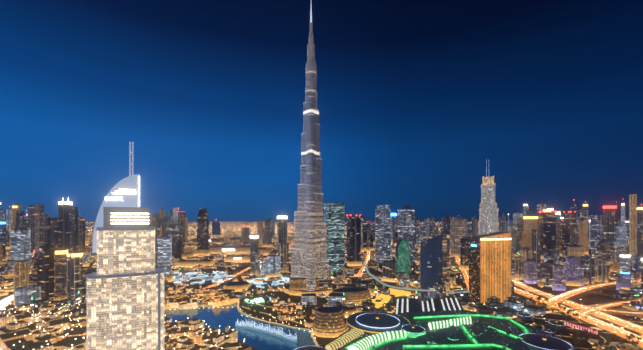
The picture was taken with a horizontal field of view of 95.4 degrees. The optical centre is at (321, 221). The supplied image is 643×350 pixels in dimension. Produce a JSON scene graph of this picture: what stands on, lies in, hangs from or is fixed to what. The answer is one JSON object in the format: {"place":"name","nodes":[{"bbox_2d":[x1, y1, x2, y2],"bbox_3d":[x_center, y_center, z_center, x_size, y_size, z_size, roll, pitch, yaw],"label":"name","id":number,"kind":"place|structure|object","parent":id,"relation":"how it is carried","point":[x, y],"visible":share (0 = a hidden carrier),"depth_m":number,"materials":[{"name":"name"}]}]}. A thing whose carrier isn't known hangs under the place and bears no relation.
{"place":"outdoors","nodes":[
{"label":"outdoors","id":0,"kind":"place"},
{"bbox_2d":[164,298,315,349],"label":"lake","id":1,"kind":"structure","parent":0,"point":[228,315],"depth_m":572.46,"materials":[{"name":"blue liquid"}]},
{"bbox_2d":[234,318,297,342],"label":"fountain jets","id":2,"kind":"object","parent":1,"relation":"on","point":[243,325],"visible":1,"depth_m":541.51,"materials":[{"name":"white liquid"}]},
{"bbox_2d":[0,222,642,349],"bbox_3d":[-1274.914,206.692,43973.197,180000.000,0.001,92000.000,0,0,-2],"label":"ground","id":3,"kind":"structure","parent":0,"point":[596,297],"depth_m":870.78,"materials":[{"name":"brown"}]},
{"bbox_2d":[86,142,164,349],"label":"skyscraper","id":4,"kind":"structure","parent":3,"relation":"on","point":[125,296],"depth_m":381.21,"materials":[{"name":"grey"}]},
{"bbox_2d":[0,272,319,349],"bbox_3d":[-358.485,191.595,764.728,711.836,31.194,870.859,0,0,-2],"label":"low-rise buildings","id":5,"kind":"structure","parent":3,"relation":"on","point":[20,331],"depth_m":535.03,"materials":[{"name":"brown concrete"}]},
{"bbox_2d":[172,221,276,279],"bbox_3d":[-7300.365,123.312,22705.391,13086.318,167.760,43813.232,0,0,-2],"label":"buildings","id":6,"kind":"structure","parent":3,"relation":"on","point":[218,250],"depth_m":1752.49,"materials":[{"name":"gold metal"}]},
{"bbox_2d":[206,291,336,346],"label":"lake quays","id":7,"kind":"object","parent":3,"relation":"on","point":[322,341],"visible":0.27,"depth_m":663.27,"materials":[{"name":"beige stone"}]},
{"bbox_2d":[236,301,318,345],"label":"promenade","id":8,"kind":"structure","parent":3,"relation":"on","point":[314,339],"depth_m":579.63,"materials":[{"name":"beige"}]},
{"bbox_2d":[284,6,336,295],"bbox_3d":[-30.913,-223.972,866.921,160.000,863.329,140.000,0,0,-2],"label":"skyscraper","id":9,"kind":"structure","parent":3,"relation":"on","point":[309,262],"depth_m":858.58,"materials":[{"name":"grey glass"}]},
{"bbox_2d":[0,270,641,349],"bbox_3d":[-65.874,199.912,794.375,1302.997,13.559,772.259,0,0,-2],"label":"trees","id":10,"kind":"object","parent":3,"relation":"on","point":[577,340],"visible":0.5,"depth_m":556.62,"materials":[{"name":"green plant"}]},
{"bbox_2d":[0,221,642,317],"bbox_3d":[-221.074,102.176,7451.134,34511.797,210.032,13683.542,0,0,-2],"label":"city","id":11,"kind":"object","parent":3,"relation":"on","point":[511,306],"visible":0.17,"depth_m":825.00,"materials":[{"name":"brown concrete"}]},
{"bbox_2d":[0,194,642,304],"bbox_3d":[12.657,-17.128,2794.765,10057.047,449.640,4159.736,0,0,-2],"label":"distant skyscrapers","id":12,"kind":"structure","parent":3,"relation":"on","point":[549,235],"depth_m":1371.31,"materials":[{"name":"grey glass"}]},
{"bbox_2d":[0,243,642,349],"bbox_3d":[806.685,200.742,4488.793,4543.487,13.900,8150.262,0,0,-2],"label":"highways","id":13,"kind":"structure","parent":3,"relation":"on","point":[553,301],"depth_m":736.34,"materials":[{"name":"grey asphalt"}]},
{"bbox_2d":[395,239,409,277],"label":"tower building","id":14,"kind":"structure","parent":3,"relation":"on","point":[402,255],"depth_m":1008.50,"materials":[{"name":"green glass"}]},
{"bbox_2d":[289,277,577,349],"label":"shopping mall","id":15,"kind":"structure","parent":3,"relation":"on","point":[448,323],"depth_m":490.08,"materials":[{"name":"green concrete"}]},
{"bbox_2d":[420,233,449,289],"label":"office tower","id":16,"kind":"structure","parent":3,"relation":"on","point":[435,259],"depth_m":875.94,"materials":[{"name":"blue glass"}]},
{"bbox_2d":[469,232,510,302],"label":"high-rise building","id":17,"kind":"structure","parent":3,"relation":"on","point":[489,265],"depth_m":714.46,"materials":[{"name":"gold"}]},
{"bbox_2d":[478,159,508,234],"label":"skyscraper","id":18,"kind":"structure","parent":3,"relation":"on","point":[488,222],"depth_m":780.30,"materials":[{"name":"grey"}]},
{"bbox_2d":[511,280,636,331],"bbox_3d":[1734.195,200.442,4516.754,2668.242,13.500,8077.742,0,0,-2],"label":"highway lamp standards","id":19,"kind":"object","parent":3,"relation":"on","point":[594,310],"depth_m":593.82,"materials":[{"name":"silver metal"}]},
{"bbox_2d":[0,0,642,221],"label":"sky","id":20,"kind":"structure","parent":0,"point":[415,97],"materials":[{"name":"blue"}]},
{"bbox_2d":[241,297,597,334],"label":"trees","id":21,"kind":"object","parent":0,"point":[257,300],"depth_m":648.72,"materials":[{"name":"green"}]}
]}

